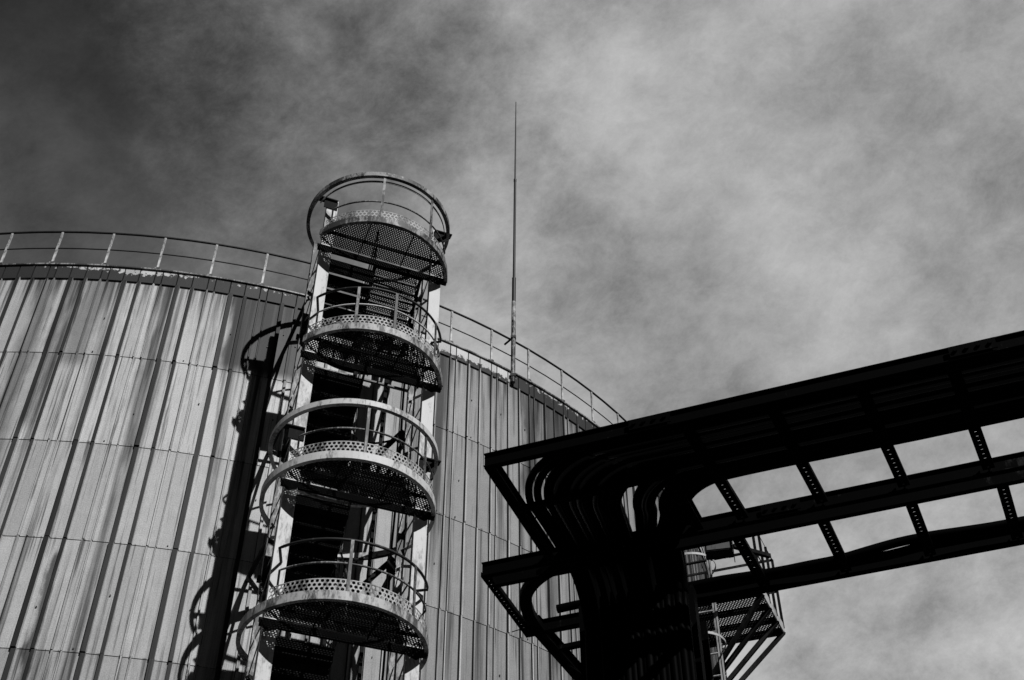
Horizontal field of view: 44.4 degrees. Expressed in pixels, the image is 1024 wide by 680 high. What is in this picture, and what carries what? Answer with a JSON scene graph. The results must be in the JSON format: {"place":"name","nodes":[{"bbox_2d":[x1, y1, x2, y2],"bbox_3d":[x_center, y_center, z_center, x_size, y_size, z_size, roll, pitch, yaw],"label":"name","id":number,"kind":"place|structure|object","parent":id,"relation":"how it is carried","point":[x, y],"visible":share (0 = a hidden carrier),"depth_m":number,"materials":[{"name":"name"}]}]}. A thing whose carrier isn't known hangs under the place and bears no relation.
{"place":"outdoors","nodes":[
{"label":"outdoors","id":0,"kind":"place"},
{"bbox_2d":[0,0,1023,679],"label":"sky","id":1,"kind":"structure","parent":0,"point":[716,199],"materials":[{"name":"grey"}]},
{"bbox_2d":[686,536,785,679],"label":"service platform","id":2,"kind":"structure","parent":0,"point":[747,622],"depth_m":16.89,"materials":[{"name":"metal"}]},
{"label":"ground","id":3,"kind":"structure","parent":0,"visible":0},
{"bbox_2d":[236,172,451,679],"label":"stair tower","id":4,"kind":"structure","parent":3,"relation":"on","point":[300,549],"depth_m":21.64,"materials":[{"name":"metal"}]},
{"bbox_2d":[0,231,717,679],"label":"storage tank","id":5,"kind":"object","parent":3,"relation":"on","point":[142,411],"visible":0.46,"depth_m":24.43,"materials":[{"name":"metal"}]},
{"bbox_2d":[504,105,515,383],"bbox_3d":[-0.016,-2.962,32.967,0.296,10.890,0.195,0,-43,0],"label":"lightning rod","id":6,"kind":"object","parent":5,"relation":"on","point":[513,339],"visible":1,"depth_m":31.11,"materials":[{"name":"paint"}]},
{"bbox_2d":[689,609,713,679],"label":"rack column","id":7,"kind":"structure","parent":3,"relation":"on","point":[706,651],"depth_m":5.22,"materials":[{"name":"black metal"}]},
{"bbox_2d":[578,584,705,679],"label":"riser ladder","id":8,"kind":"object","parent":7,"relation":"attached to","point":[697,642],"visible":0.42,"depth_m":5.02,"materials":[{"name":"black metal"}]},
{"bbox_2d":[520,551,623,679],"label":"cable ladder","id":9,"kind":"object","parent":8,"relation":"attached to","point":[558,649],"visible":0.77,"depth_m":5.32,"materials":[{"name":"black metal"}]},
{"bbox_2d":[481,330,1023,578],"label":"cable ladder","id":10,"kind":"object","parent":7,"relation":"attached to","point":[860,379],"visible":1,"depth_m":4.55,"materials":[{"name":"black metal"}]},
{"bbox_2d":[567,480,613,679],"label":"power cable","id":11,"kind":"object","parent":10,"relation":"hanging from","point":[608,617],"visible":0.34,"depth_m":4.99,"materials":[{"name":"black rubber"}]},
{"bbox_2d":[575,487,620,679],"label":"power cable","id":12,"kind":"object","parent":10,"relation":"hanging from","point":[615,644],"visible":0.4,"depth_m":4.97,"materials":[{"name":"black rubber"}]},
{"bbox_2d":[591,503,632,679],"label":"power cable","id":13,"kind":"object","parent":10,"relation":"hanging from","point":[626,641],"visible":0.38,"depth_m":4.96,"materials":[{"name":"black rubber"}]},
{"bbox_2d":[606,494,643,679],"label":"power cable","id":14,"kind":"object","parent":10,"relation":"hanging from","point":[640,671],"visible":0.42,"depth_m":4.95,"materials":[{"name":"black rubber"}]},
{"bbox_2d":[621,503,654,679],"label":"power cable","id":15,"kind":"object","parent":10,"relation":"hanging from","point":[648,641],"visible":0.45,"depth_m":4.93,"materials":[{"name":"black rubber"}]},
{"bbox_2d":[637,474,660,679],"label":"power cable","id":16,"kind":"object","parent":10,"relation":"hanging from","point":[654,637],"visible":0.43,"depth_m":4.92,"materials":[{"name":"black rubber"}]},
{"bbox_2d":[647,503,666,679],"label":"power cable","id":17,"kind":"object","parent":10,"relation":"hanging from","point":[661,652],"visible":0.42,"depth_m":4.92,"materials":[{"name":"black rubber"}]},
{"bbox_2d":[655,503,671,679],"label":"power cable","id":18,"kind":"object","parent":10,"relation":"hanging from","point":[665,639],"visible":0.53,"depth_m":4.91,"materials":[{"name":"black rubber"}]},
{"bbox_2d":[682,551,696,679],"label":"power cable","id":19,"kind":"object","parent":10,"relation":"hanging from","point":[693,675],"visible":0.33,"depth_m":4.90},
{"bbox_2d":[534,349,1023,679],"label":"power cable","id":20,"kind":"object","parent":10,"relation":"hanging from","point":[538,483],"visible":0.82,"depth_m":4.58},
{"bbox_2d":[544,353,1023,679],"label":"power cable","id":21,"kind":"object","parent":10,"relation":"hanging from","point":[555,471],"visible":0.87,"depth_m":4.46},
{"bbox_2d":[551,357,1023,679],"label":"power cable","id":22,"kind":"object","parent":10,"relation":"hanging from","point":[559,479],"visible":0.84,"depth_m":4.48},
{"bbox_2d":[560,361,1023,598],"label":"power cable","id":23,"kind":"object","parent":10,"relation":"hanging from","point":[569,477],"visible":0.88,"depth_m":4.48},
{"bbox_2d":[568,364,1023,605],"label":"power cable","id":24,"kind":"object","parent":10,"relation":"hanging from","point":[578,477],"visible":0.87,"depth_m":4.49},
{"bbox_2d":[575,368,1023,604],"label":"power cable","id":25,"kind":"object","parent":10,"relation":"hanging from","point":[585,480],"visible":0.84,"depth_m":4.46,"materials":[{"name":"black rubber"}]},
{"bbox_2d":[583,372,1023,604],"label":"power cable","id":26,"kind":"object","parent":10,"relation":"hanging from","point":[593,481],"visible":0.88,"depth_m":4.48,"materials":[{"name":"black rubber"}]},
{"bbox_2d":[591,376,1023,596],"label":"power cable","id":27,"kind":"object","parent":10,"relation":"hanging from","point":[605,479],"visible":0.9,"depth_m":4.47,"materials":[{"name":"black rubber"}]},
{"bbox_2d":[607,384,1023,600],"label":"power cable","id":28,"kind":"object","parent":10,"relation":"hanging from","point":[612,513],"visible":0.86,"depth_m":4.51,"materials":[{"name":"black rubber"}]},
{"bbox_2d":[632,391,1023,591],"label":"power cable","id":29,"kind":"object","parent":10,"relation":"hanging from","point":[640,489],"visible":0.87,"depth_m":4.52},
{"bbox_2d":[640,396,1023,597],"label":"power cable","id":30,"kind":"object","parent":10,"relation":"hanging from","point":[649,489],"visible":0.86,"depth_m":4.53,"materials":[{"name":"black rubber"}]},
{"bbox_2d":[648,398,1023,589],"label":"power cable","id":31,"kind":"object","parent":10,"relation":"hanging from","point":[655,492],"visible":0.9,"depth_m":4.55,"materials":[{"name":"black rubber"}]},
{"bbox_2d":[655,403,1023,593],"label":"power cable","id":32,"kind":"object","parent":10,"relation":"hanging from","point":[663,498],"visible":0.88,"depth_m":4.58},
{"bbox_2d":[661,406,1023,586],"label":"power cable","id":33,"kind":"object","parent":10,"relation":"hanging from","point":[670,511],"visible":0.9,"depth_m":4.55,"materials":[{"name":"black rubber"}]},
{"bbox_2d":[667,410,1023,584],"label":"power cable","id":34,"kind":"object","parent":10,"relation":"hanging from","point":[679,514],"visible":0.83,"depth_m":4.58,"materials":[{"name":"black rubber"}]},
{"bbox_2d":[673,413,1023,608],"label":"power cable","id":35,"kind":"object","parent":10,"relation":"hanging from","point":[692,494],"visible":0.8,"depth_m":4.53,"materials":[{"name":"black rubber"}]},
{"bbox_2d":[481,470,1023,637],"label":"cable ladder","id":36,"kind":"object","parent":7,"relation":"attached to","point":[822,519],"visible":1,"depth_m":4.95,"materials":[{"name":"black metal"}]},
{"bbox_2d":[525,451,591,679],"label":"power cable","id":37,"kind":"object","parent":36,"relation":"hanging from","point":[540,465],"visible":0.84,"depth_m":4.93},
{"bbox_2d":[556,516,1023,612],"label":"power cable","id":38,"kind":"object","parent":36,"relation":"attached to","point":[850,555],"visible":0.66,"depth_m":5.03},
{"bbox_2d":[599,381,1023,602],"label":"power cable","id":39,"kind":"object","parent":36,"relation":"hanging from","point":[605,513],"visible":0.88,"depth_m":4.52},
{"bbox_2d":[614,387,1023,598],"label":"power cable","id":40,"kind":"object","parent":36,"relation":"hanging from","point":[619,512],"visible":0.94,"depth_m":4.52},
{"bbox_2d":[696,526,1023,593],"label":"power cable","id":41,"kind":"object","parent":36,"relation":"attached to","point":[895,553],"visible":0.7,"depth_m":5.02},
{"bbox_2d":[685,552,725,679],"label":"caged ladder","id":42,"kind":"object","parent":3,"relation":"on","point":[716,632],"visible":0.34,"depth_m":15.63,"materials":[{"name":"metal"}]},
{"bbox_2d":[705,541,770,560],"bbox_3d":[2.858,2.623,15.788,0.902,0.300,0.348,5,-43,-5],"label":"floodlight","id":43,"kind":"object","parent":42,"relation":"attached to","point":[725,550],"visible":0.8,"depth_m":15.69,"materials":[{"name":"metal"}]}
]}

